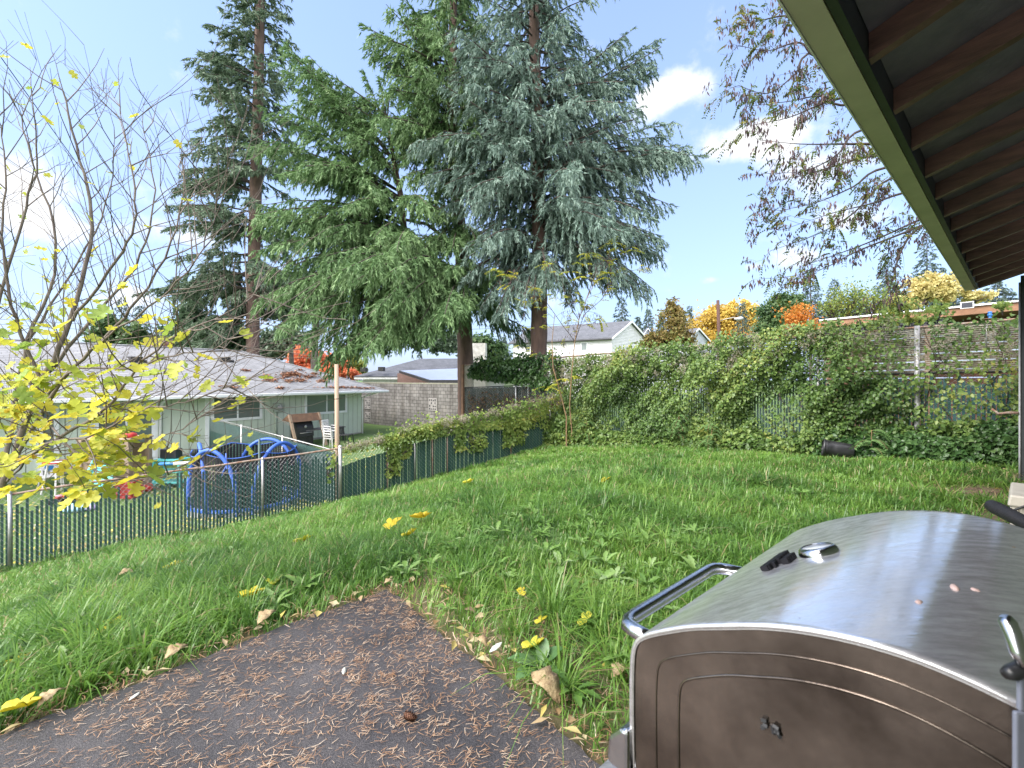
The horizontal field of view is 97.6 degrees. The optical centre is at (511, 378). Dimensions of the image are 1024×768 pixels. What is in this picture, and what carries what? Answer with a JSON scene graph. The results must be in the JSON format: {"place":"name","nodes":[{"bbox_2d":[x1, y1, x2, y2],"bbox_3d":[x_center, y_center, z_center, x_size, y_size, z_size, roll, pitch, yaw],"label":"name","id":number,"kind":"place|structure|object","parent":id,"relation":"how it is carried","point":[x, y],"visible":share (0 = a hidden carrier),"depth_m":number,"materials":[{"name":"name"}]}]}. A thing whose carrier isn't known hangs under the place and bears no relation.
{"place":"outdoors","nodes":[
{"label":"outdoors","id":0,"kind":"place"},
{"bbox_2d":[113,297,132,326],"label":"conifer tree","id":1,"kind":"object","parent":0,"point":[121,308],"visible":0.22,"depth_m":61.96,"materials":[{"name":"green plant"}]},
{"bbox_2d":[132,306,151,331],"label":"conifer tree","id":2,"kind":"object","parent":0,"point":[138,308],"visible":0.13,"depth_m":65.95,"materials":[{"name":"green plant"}]},
{"bbox_2d":[0,589,600,767],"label":"patio","id":3,"kind":"structure","parent":0,"point":[61,745],"depth_m":2.00,"materials":[{"name":"grey asphalt"}]},
{"bbox_2d":[0,588,598,767],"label":"needle litter","id":4,"kind":"object","parent":3,"relation":"on","point":[304,758],"visible":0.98,"depth_m":2.04,"materials":[{"name":"brown plant"}]},
{"bbox_2d":[404,711,416,721],"bbox_3d":[-0.448,1.480,1.964,0.063,0.037,0.037,0,0,25],"label":"fir cone","id":5,"kind":"object","parent":3,"relation":"on","point":[409,716],"visible":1,"depth_m":1.96,"materials":[{"name":"brown plant"}]},
{"bbox_2d":[599,510,1023,767],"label":"gas grill","id":6,"kind":"object","parent":3,"relation":"on","point":[866,660],"visible":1,"depth_m":0.57,"materials":[{"name":"silver metal"}]},
{"bbox_2d":[984,500,1023,527],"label":"tool handle","id":7,"kind":"object","parent":6,"relation":"attached to","point":[1007,513],"visible":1,"depth_m":0.94,"materials":[{"name":"black plastic"}]},
{"bbox_2d":[997,614,1023,767],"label":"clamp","id":8,"kind":"object","parent":6,"relation":"attached to","point":[1013,670],"visible":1,"depth_m":0.37,"materials":[{"name":"silver metal"}]},
{"bbox_2d":[0,380,1023,767],"bbox_3d":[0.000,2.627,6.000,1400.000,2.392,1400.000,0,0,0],"label":"ground","id":9,"kind":"structure","parent":0,"point":[370,430],"depth_m":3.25,"materials":[{"name":"green plant"}]},
{"bbox_2d":[0,691,40,711],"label":"fallen leaf","id":10,"kind":"object","parent":9,"relation":"on","point":[26,700],"visible":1,"depth_m":1.96,"materials":[{"name":"yellow plant"}]},
{"bbox_2d":[37,465,64,486],"bbox_3d":[-14.009,2.938,13.613,0.548,0.661,0.499,0,0,33],"label":"toy chair","id":11,"kind":"object","parent":9,"relation":"on","point":[50,468],"visible":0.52,"depth_m":13.65,"materials":[{"name":"white plastic"}]},
{"bbox_2d":[37,687,64,709],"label":"fallen leaf","id":12,"kind":"object","parent":9,"relation":"on","point":[47,695],"visible":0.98,"depth_m":1.99,"materials":[{"name":"beige plant"}]},
{"bbox_2d":[40,459,71,495],"bbox_3d":[-13.155,2.860,13.000,0.680,0.922,0.680,0,0,0],"label":"toy table","id":13,"kind":"object","parent":9,"relation":"on","point":[54,462],"visible":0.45,"depth_m":12.82,"materials":[{"name":"white plastic"}]},
{"bbox_2d":[79,314,124,343],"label":"arborvitae","id":14,"kind":"object","parent":9,"relation":"on","point":[103,323],"visible":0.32,"depth_m":33.22,"materials":[{"name":"green plant"}]},
{"bbox_2d":[78,432,153,491],"bbox_3d":[-11.676,2.477,13.200,1.600,1.793,0.840,0,0,0],"label":"playset","id":15,"kind":"object","parent":9,"relation":"on","point":[147,452],"visible":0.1,"depth_m":13.48,"materials":[{"name":"brown plastic"}]},
{"bbox_2d":[112,319,155,344],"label":"arborvitae","id":16,"kind":"object","parent":9,"relation":"on","point":[133,327],"visible":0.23,"depth_m":33.33,"materials":[{"name":"green plant"}]},
{"bbox_2d":[152,448,189,487],"bbox_3d":[-10.481,2.731,13.800,0.840,1.150,0.500,0,0,0],"label":"toy cart","id":17,"kind":"object","parent":9,"relation":"on","point":[174,455],"visible":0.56,"depth_m":13.70,"materials":[{"name":"teal plastic"}]},
{"bbox_2d":[164,643,187,659],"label":"fallen leaf","id":18,"kind":"object","parent":9,"relation":"on","point":[172,649],"visible":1,"depth_m":2.32,"materials":[{"name":"beige plant"}]},
{"bbox_2d":[0,2,375,541],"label":"fig tree","id":19,"kind":"object","parent":9,"relation":"on","point":[94,448],"visible":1,"depth_m":3.56,"materials":[{"name":"yellow plant"}]},
{"bbox_2d":[4,449,375,564],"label":"yard leaf litter","id":20,"kind":"object","parent":9,"relation":"on","point":[356,458],"visible":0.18,"depth_m":10.20,"materials":[{"name":"plant"}]},
{"bbox_2d":[0,338,388,483],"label":"house","id":21,"kind":"structure","parent":9,"relation":"on","point":[350,413],"depth_m":19.08,"materials":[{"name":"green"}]},
{"bbox_2d":[37,408,58,470],"bbox_3d":[-15.081,1.967,14.571,0.075,2.006,0.492,0,0,33],"label":"back door","id":22,"kind":"structure","parent":21,"relation":"in","point":[54,422],"depth_m":14.63,"materials":[{"name":"white paint"}]},
{"bbox_2d":[1,57,216,342],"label":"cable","id":23,"kind":"object","parent":21,"relation":"attached to","point":[90,181],"visible":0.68,"depth_m":11.13,"materials":[{"name":"black metal"}]},
{"bbox_2d":[94,404,155,456],"bbox_3d":[-13.999,1.967,16.252,0.075,2.006,1.755,0,0,33],"label":"sliding door","id":24,"kind":"structure","parent":21,"relation":"in","point":[151,429],"depth_m":16.68,"materials":[{"name":"white paint"}]},
{"bbox_2d":[211,396,262,421],"bbox_3d":[-11.927,1.252,19.474,0.075,1.132,2.103,0,0,33],"label":"window","id":25,"kind":"structure","parent":21,"relation":"in","point":[257,413],"depth_m":19.48,"materials":[{"name":"glass"}]},
{"bbox_2d":[214,368,372,388],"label":"roof needle litter","id":26,"kind":"object","parent":21,"relation":"on","point":[295,373],"visible":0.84,"depth_m":22.66,"materials":[{"name":"brown plant"}]},
{"bbox_2d":[305,394,346,413],"bbox_3d":[-9.569,1.275,23.140,0.075,1.076,2.444,0,0,33],"label":"window","id":27,"kind":"structure","parent":21,"relation":"in","point":[324,407],"depth_m":23.03,"materials":[{"name":"grey glass"}]},
{"bbox_2d":[148,298,245,351],"bbox_3d":[-22.955,-1.430,32.999,7.371,9.733,5.447,0,0,33],"label":"evergreen tree","id":28,"kind":"object","parent":9,"relation":"on","point":[182,314],"visible":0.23,"depth_m":32.20,"materials":[{"name":"green plant"}]},
{"bbox_2d":[130,0,318,354],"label":"fir tree","id":29,"kind":"object","parent":9,"relation":"on","point":[225,65],"visible":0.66,"depth_m":29.35,"materials":[{"name":"green plant"}]},
{"bbox_2d":[186,437,300,518],"bbox_3d":[-6.897,2.456,11.579,2.561,1.786,2.563,0,0,0],"label":"trampoline","id":30,"kind":"object","parent":9,"relation":"on","point":[241,456],"visible":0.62,"depth_m":10.83,"materials":[{"name":"metal"}]},
{"bbox_2d":[257,609,275,625],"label":"fallen leaf","id":31,"kind":"object","parent":9,"relation":"on","point":[264,614],"visible":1,"depth_m":2.65,"materials":[{"name":"beige plant"}]},
{"bbox_2d":[209,417,334,501],"bbox_3d":[-7.879,2.433,14.057,9.772,1.957,0.047,0,0,40],"label":"chain link fence","id":32,"kind":"object","parent":9,"relation":"on","point":[217,429],"visible":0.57,"depth_m":13.68,"materials":[{"name":"grey metal"}]},
{"bbox_2d":[0,407,554,568],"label":"chain link fence","id":33,"kind":"object","parent":9,"relation":"on","point":[416,465],"visible":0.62,"depth_m":9.28,"materials":[{"name":"metal"}]},
{"bbox_2d":[325,442,337,483],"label":"climbing vine","id":34,"kind":"object","parent":33,"relation":"attached to","point":[332,461],"visible":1,"depth_m":10.16,"materials":[{"name":"green plant"}]},
{"bbox_2d":[384,433,402,478],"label":"climbing vine","id":35,"kind":"object","parent":33,"relation":"attached to","point":[396,460],"visible":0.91,"depth_m":11.02,"materials":[{"name":"green plant"}]},
{"bbox_2d":[400,442,412,459],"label":"climbing vine","id":36,"kind":"object","parent":33,"relation":"attached to","point":[407,454],"visible":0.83,"depth_m":11.22,"materials":[{"name":"green plant"}]},
{"bbox_2d":[342,385,573,454],"bbox_3d":[-0.962,1.043,12.305,7.220,1.727,0.464,0,0,-34],"label":"climbing vine","id":37,"kind":"object","parent":33,"relation":"attached to","point":[428,431],"visible":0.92,"depth_m":12.27,"materials":[{"name":"green plant"}]},
{"bbox_2d":[453,420,467,452],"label":"climbing vine","id":38,"kind":"object","parent":33,"relation":"attached to","point":[461,447],"visible":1,"depth_m":12.03,"materials":[{"name":"green plant"}]},
{"bbox_2d":[467,422,488,453],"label":"climbing vine","id":39,"kind":"object","parent":33,"relation":"attached to","point":[484,443],"visible":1,"depth_m":12.37,"materials":[{"name":"green plant"}]},
{"bbox_2d":[501,412,527,448],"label":"climbing vine","id":40,"kind":"object","parent":33,"relation":"attached to","point":[514,438],"visible":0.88,"depth_m":13.00,"materials":[{"name":"green plant"}]},
{"bbox_2d":[260,282,307,363],"bbox_3d":[-17.321,-2.597,34.135,5.005,11.860,4.902,0,0,-28],"label":"cedar tree","id":41,"kind":"object","parent":9,"relation":"on","point":[273,316],"visible":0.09,"depth_m":33.84,"materials":[{"name":"plant"}]},
{"bbox_2d":[260,323,309,360],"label":"evergreen tree","id":42,"kind":"object","parent":9,"relation":"on","point":[265,335],"visible":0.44,"depth_m":45.00,"materials":[{"name":"green plant"}]},
{"bbox_2d":[290,421,313,443],"bbox_3d":[-9.570,2.444,20.487,0.589,1.104,0.840,0,0,33],"label":"barbecue","id":43,"kind":"object","parent":9,"relation":"on","point":[301,432],"visible":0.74,"depth_m":20.32,"materials":[{"name":"black metal"}]},
{"bbox_2d":[283,412,327,444],"bbox_3d":[-9.424,2.328,20.393,1.196,1.533,1.526,0,0,33],"label":"lean to frame","id":44,"kind":"object","parent":9,"relation":"on","point":[302,417],"visible":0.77,"depth_m":20.21,"materials":[{"name":"beige wood"}]},
{"bbox_2d":[277,266,340,370],"bbox_3d":[-14.386,-2.426,31.902,5.225,11.472,3.636,0,0,0],"label":"cedar tree","id":45,"kind":"object","parent":9,"relation":"on","point":[312,365],"visible":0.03,"depth_m":31.78,"materials":[{"name":"plant"}]},
{"bbox_2d":[284,344,361,380],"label":"maple tree","id":46,"kind":"object","parent":9,"relation":"on","point":[301,361],"visible":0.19,"depth_m":43.55,"materials":[{"name":"orange plant"}]},
{"bbox_2d":[322,428,334,448],"bbox_3d":[-8.028,2.613,19.809,0.577,0.914,0.538,0,0,14],"label":"plastic chair","id":47,"kind":"object","parent":9,"relation":"on","point":[330,437],"visible":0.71,"depth_m":19.63,"materials":[{"name":"white plastic"}]},
{"bbox_2d":[321,425,334,446],"bbox_3d":[-8.028,2.503,19.809,0.577,0.914,0.538,0,0,14],"label":"plastic chair","id":48,"kind":"object","parent":47,"relation":"on","point":[327,435],"visible":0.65,"depth_m":19.61,"materials":[{"name":"white plastic"}]},
{"bbox_2d":[322,422,334,443],"bbox_3d":[-8.028,2.393,19.809,0.577,0.914,0.538,0,0,14],"label":"plastic chair","id":49,"kind":"object","parent":48,"relation":"on","point":[328,432],"visible":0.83,"depth_m":19.66,"materials":[{"name":"white plastic"}]},
{"bbox_2d":[321,419,334,441],"bbox_3d":[-8.028,2.283,19.809,0.577,0.914,0.538,0,0,14],"label":"plastic chair","id":50,"kind":"object","parent":49,"relation":"on","point":[325,424],"visible":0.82,"depth_m":19.77,"materials":[{"name":"white plastic"}]},
{"bbox_2d":[334,364,338,456],"bbox_3d":[-4.079,1.376,10.439,0.109,3.424,0.098,0,0,0],"label":"wooden pole","id":51,"kind":"object","parent":9,"relation":"on","point":[336,369],"visible":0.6,"depth_m":10.40,"materials":[{"name":"beige wood"}]},
{"bbox_2d":[339,426,353,443],"bbox_3d":[-7.779,2.644,21.006,0.559,0.796,0.500,0,0,11],"label":"folding chair","id":52,"kind":"object","parent":9,"relation":"on","point":[341,430],"visible":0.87,"depth_m":20.96,"materials":[{"name":"black metal"}]},
{"bbox_2d":[341,352,368,380],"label":"birch tree","id":53,"kind":"object","parent":9,"relation":"on","point":[358,366],"visible":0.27,"depth_m":45.25,"materials":[{"name":"green plant"}]},
{"bbox_2d":[240,0,530,418],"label":"fir tree","id":54,"kind":"object","parent":9,"relation":"on","point":[403,278],"visible":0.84,"depth_m":16.32,"materials":[{"name":"green plant"}]},
{"bbox_2d":[383,516,401,528],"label":"fallen leaf","id":55,"kind":"object","parent":9,"relation":"on","point":[391,522],"visible":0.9,"depth_m":5.06,"materials":[{"name":"yellow plant"}]},
{"bbox_2d":[361,382,457,429],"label":"block wall","id":56,"kind":"structure","parent":9,"relation":"on","point":[399,403],"depth_m":27.49,"materials":[{"name":"grey concrete"}]},
{"bbox_2d":[369,332,456,358],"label":"evergreen tree","id":57,"kind":"object","parent":9,"relation":"on","point":[450,346],"visible":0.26,"depth_m":69.56,"materials":[{"name":"green plant"}]},
{"bbox_2d":[409,511,429,517],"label":"fallen leaf","id":58,"kind":"object","parent":9,"relation":"on","point":[420,514],"visible":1,"depth_m":5.26,"materials":[{"name":"yellow plant"}]},
{"bbox_2d":[354,343,503,387],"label":"house","id":59,"kind":"structure","parent":9,"relation":"on","point":[430,371],"depth_m":41.99,"materials":[{"name":"grey"}]},
{"bbox_2d":[0,446,980,715],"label":"weeds","id":60,"kind":"object","parent":9,"relation":"on","point":[690,560],"visible":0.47,"depth_m":3.62,"materials":[{"name":"green plant"}]},
{"bbox_2d":[472,329,510,360],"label":"evergreen tree","id":61,"kind":"object","parent":9,"relation":"on","point":[492,345],"visible":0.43,"depth_m":61.04,"materials":[{"name":"green plant"}]},
{"bbox_2d":[1,459,1009,739],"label":"leaf litter","id":62,"kind":"object","parent":9,"relation":"on","point":[469,635],"visible":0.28,"depth_m":2.44,"materials":[{"name":"brown plant"}]},
{"bbox_2d":[531,665,560,704],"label":"fallen leaf","id":63,"kind":"object","parent":62,"relation":"on","point":[549,682],"visible":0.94,"depth_m":2.03,"materials":[{"name":"beige plant"}]},
{"bbox_2d":[507,635,562,680],"bbox_3d":[0.129,1.427,2.307,0.296,0.097,0.243,0,0,-12],"label":"dock plant","id":64,"kind":"object","parent":9,"relation":"on","point":[543,645],"visible":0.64,"depth_m":2.32,"materials":[{"name":"green plant"}]},
{"bbox_2d":[521,635,543,648],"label":"fallen leaf","id":65,"kind":"object","parent":64,"relation":"on","point":[525,644],"visible":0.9,"depth_m":2.37,"materials":[{"name":"yellow plant"}]},
{"bbox_2d":[405,0,709,371],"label":"spruce tree","id":66,"kind":"object","parent":9,"relation":"on","point":[561,223],"visible":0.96,"depth_m":15.37,"materials":[{"name":"green plant"}]},
{"bbox_2d":[534,407,601,445],"bbox_3d":[1.500,1.573,13.936,3.030,1.443,1.198,0,0,41],"label":"corner bush","id":67,"kind":"object","parent":9,"relation":"on","point":[555,434],"visible":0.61,"depth_m":13.43,"materials":[{"name":"green plant"}]},
{"bbox_2d":[485,236,653,445],"bbox_3d":[1.726,-1.017,13.218,5.115,6.257,1.724,0,0,0],"label":"locust sapling","id":68,"kind":"object","parent":9,"relation":"on","point":[568,320],"visible":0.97,"depth_m":13.27,"materials":[{"name":"yellow leaf"},{"name":"tan bark"}]},
{"bbox_2d":[508,321,646,396],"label":"house","id":69,"kind":"structure","parent":9,"relation":"on","point":[596,340],"depth_m":60.76,"materials":[{"name":"white"}]},
{"bbox_2d":[573,421,595,440],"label":"seedling","id":70,"kind":"object","parent":9,"relation":"on","point":[590,422],"visible":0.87,"depth_m":13.08,"materials":[{"name":"green plant"}]},
{"bbox_2d":[611,662,625,678],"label":"fallen leaf","id":71,"kind":"object","parent":9,"relation":"on","point":[616,671],"visible":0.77,"depth_m":2.14,"materials":[{"name":"beige plant"}]},
{"bbox_2d":[613,296,630,321],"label":"conifer tree","id":72,"kind":"object","parent":9,"relation":"on","point":[622,313],"visible":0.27,"depth_m":77.57,"materials":[{"name":"green plant"}]},
{"bbox_2d":[640,308,654,331],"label":"conifer tree","id":73,"kind":"object","parent":9,"relation":"on","point":[648,321],"visible":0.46,"depth_m":83.84,"materials":[{"name":"green plant"}]},
{"bbox_2d":[635,296,697,393],"bbox_3d":[14.089,-2.441,40.006,4.693,10.020,4.332,0,0,43],"label":"hornbeam tree","id":74,"kind":"object","parent":9,"relation":"on","point":[675,323],"visible":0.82,"depth_m":39.46,"materials":[{"name":"orange plant"}]},
{"bbox_2d":[665,415,691,441],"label":"seedling","id":75,"kind":"object","parent":9,"relation":"on","point":[677,426],"visible":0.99,"depth_m":11.04,"materials":[{"name":"green plant"}]},
{"bbox_2d":[647,328,710,394],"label":"house","id":76,"kind":"structure","parent":9,"relation":"on","point":[702,338],"depth_m":74.02,"materials":[{"name":"white"}]},
{"bbox_2d":[589,422,820,455],"bbox_3d":[4.472,1.560,11.427,6.306,0.993,1.127,0,0,43],"label":"bramble bush","id":77,"kind":"object","parent":9,"relation":"on","point":[742,438],"visible":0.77,"depth_m":10.65,"materials":[{"name":"green plant"}]},
{"bbox_2d":[696,423,722,448],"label":"seedling","id":78,"kind":"object","parent":9,"relation":"on","point":[706,437],"visible":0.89,"depth_m":10.60,"materials":[{"name":"green plant"}]},
{"bbox_2d":[686,297,753,348],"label":"poplar tree","id":79,"kind":"object","parent":9,"relation":"on","point":[708,320],"visible":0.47,"depth_m":88.19,"materials":[{"name":"yellow plant"}]},
{"bbox_2d":[716,300,743,338],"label":"utility pole","id":80,"kind":"object","parent":9,"relation":"on","point":[718,315],"visible":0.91,"depth_m":45.86,"materials":[{"name":"wood"}]},
{"bbox_2d":[461,318,1017,438],"bbox_3d":[3.587,1.232,12.587,15.746,4.617,0.189,0,0,44],"label":"chain link fence","id":81,"kind":"object","parent":9,"relation":"on","point":[479,389],"visible":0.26,"depth_m":8.82,"materials":[{"name":"metal"}]},
{"bbox_2d":[466,387,560,427],"bbox_3d":[-0.044,1.088,16.024,4.864,1.767,0.326,0,0,44],"label":"climbing vine","id":82,"kind":"object","parent":81,"relation":"attached to","point":[485,403],"visible":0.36,"depth_m":16.59,"materials":[{"name":"green plant"}]},
{"bbox_2d":[466,347,564,394],"bbox_3d":[-0.081,-0.261,15.834,4.720,1.724,0.722,0,0,44],"label":"climbing vine","id":83,"kind":"object","parent":81,"relation":"attached to","point":[509,367],"visible":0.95,"depth_m":15.52,"materials":[{"name":"green plant"}]},
{"bbox_2d":[543,311,1017,465],"bbox_3d":[4.864,0.411,10.891,10.249,3.397,0.862,0,0,44],"label":"climbing vine","id":84,"kind":"object","parent":81,"relation":"attached to","point":[840,393],"visible":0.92,"depth_m":9.79,"materials":[{"name":"green plant"}]},
{"bbox_2d":[861,296,1013,331],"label":"vine shoots","id":85,"kind":"object","parent":81,"relation":"attached to","point":[935,309],"visible":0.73,"depth_m":8.94,"materials":[{"name":"green plant"}]},
{"bbox_2d":[732,300,752,380],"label":"conifer tree","id":86,"kind":"object","parent":9,"relation":"on","point":[743,308],"visible":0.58,"depth_m":69.84,"materials":[{"name":"green plant"}]},
{"bbox_2d":[739,298,759,353],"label":"poplar tree","id":87,"kind":"object","parent":9,"relation":"on","point":[748,305],"visible":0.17,"depth_m":93.12,"materials":[{"name":"yellow plant"}]},
{"bbox_2d":[745,288,813,399],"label":"alder tree","id":88,"kind":"object","parent":9,"relation":"on","point":[766,313],"visible":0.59,"depth_m":49.53,"materials":[{"name":"green plant"}]},
{"bbox_2d":[772,299,823,407],"bbox_3d":[20.012,-1.668,30.982,3.593,7.803,2.920,0,0,0],"label":"maple tree","id":89,"kind":"object","parent":9,"relation":"on","point":[800,317],"visible":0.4,"depth_m":30.65,"materials":[{"name":"orange plant"}]},
{"bbox_2d":[802,269,829,385],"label":"conifer tree","id":90,"kind":"object","parent":9,"relation":"on","point":[815,295],"visible":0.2,"depth_m":71.38,"materials":[{"name":"green plant"}]},
{"bbox_2d":[699,0,933,333],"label":"locust tree","id":91,"kind":"object","parent":9,"relation":"on","point":[826,99],"visible":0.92,"depth_m":7.73,"materials":[{"name":"green plant"}]},
{"bbox_2d":[818,278,846,319],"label":"conifer tree","id":92,"kind":"object","parent":9,"relation":"on","point":[834,281],"visible":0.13,"depth_m":75.95,"materials":[{"name":"green plant"}]},
{"bbox_2d":[821,439,854,457],"bbox_3d":[6.472,1.390,8.907,0.532,0.367,0.356,0,0,30],"label":"plant pot","id":93,"kind":"object","parent":9,"relation":"on","point":[834,448],"visible":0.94,"depth_m":8.81,"materials":[{"name":"black plastic"}]},
{"bbox_2d":[816,276,911,318],"bbox_3d":[20.492,-1.898,26.077,5.588,8.014,3.178,0,0,0],"label":"ash tree","id":94,"kind":"object","parent":9,"relation":"on","point":[835,312],"visible":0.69,"depth_m":25.82,"materials":[{"name":"green plant"}]},
{"bbox_2d":[850,429,894,459],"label":"seedling","id":95,"kind":"object","parent":9,"relation":"on","point":[867,440],"visible":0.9,"depth_m":8.51,"materials":[{"name":"green plant"}]},
{"bbox_2d":[873,258,905,370],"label":"conifer tree","id":96,"kind":"object","parent":9,"relation":"on","point":[883,276],"visible":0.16,"depth_m":79.97,"materials":[{"name":"green plant"}]},
{"bbox_2d":[777,0,1023,480],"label":"house","id":97,"kind":"structure","parent":9,"relation":"on","point":[930,93],"depth_m":2.57,"materials":[{"name":"green paint"}]},
{"bbox_2d":[806,416,1017,467],"bbox_3d":[7.533,1.171,8.435,1.089,1.075,3.662,0,0,-44],"label":"ivy","id":98,"kind":"object","parent":9,"relation":"on","point":[991,441],"visible":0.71,"depth_m":7.83,"materials":[{"name":"green plant"}]},
{"bbox_2d":[819,300,1017,429],"bbox_3d":[11.632,0.172,12.651,4.550,3.814,4.774,0,0,-41],"label":"fence","id":99,"kind":"object","parent":9,"relation":"on","point":[959,315],"visible":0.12,"depth_m":11.82,"materials":[{"name":"white paint"}]},
{"bbox_2d":[960,301,973,308],"bbox_3d":[10.387,-1.680,10.225,0.026,0.154,0.220,0,0,-41],"label":"skylight","id":100,"kind":"object","parent":99,"relation":"attached to","point":[965,305],"visible":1,"depth_m":10.22,"materials":[{"name":"white paint"}]},
{"bbox_2d":[904,236,946,386],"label":"conifer tree","id":101,"kind":"object","parent":9,"relation":"on","point":[932,265],"visible":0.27,"depth_m":77.73,"materials":[{"name":"green plant"}]},
{"bbox_2d":[892,270,1000,402],"bbox_3d":[28.679,-2.629,30.182,7.115,9.507,3.108,0,0,-14],"label":"maple tree","id":102,"kind":"object","parent":9,"relation":"on","point":[938,286],"visible":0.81,"depth_m":29.50,"materials":[{"name":"yellow plant"}]},
{"bbox_2d":[980,281,1017,377],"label":"conifer tree","id":103,"kind":"object","parent":9,"relation":"on","point":[1004,291],"visible":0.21,"depth_m":79.36,"materials":[{"name":"green plant"}]},
{"bbox_2d":[1008,482,1023,524],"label":"plastic bench","id":104,"kind":"object","parent":9,"relation":"on","point":[1016,497],"visible":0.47,"depth_m":3.93,"materials":[{"name":"white plastic"}]},
{"bbox_2d":[0,0,1023,379],"label":"sky","id":105,"kind":"structure","parent":0,"point":[705,236],"materials":[{"name":"blue"}]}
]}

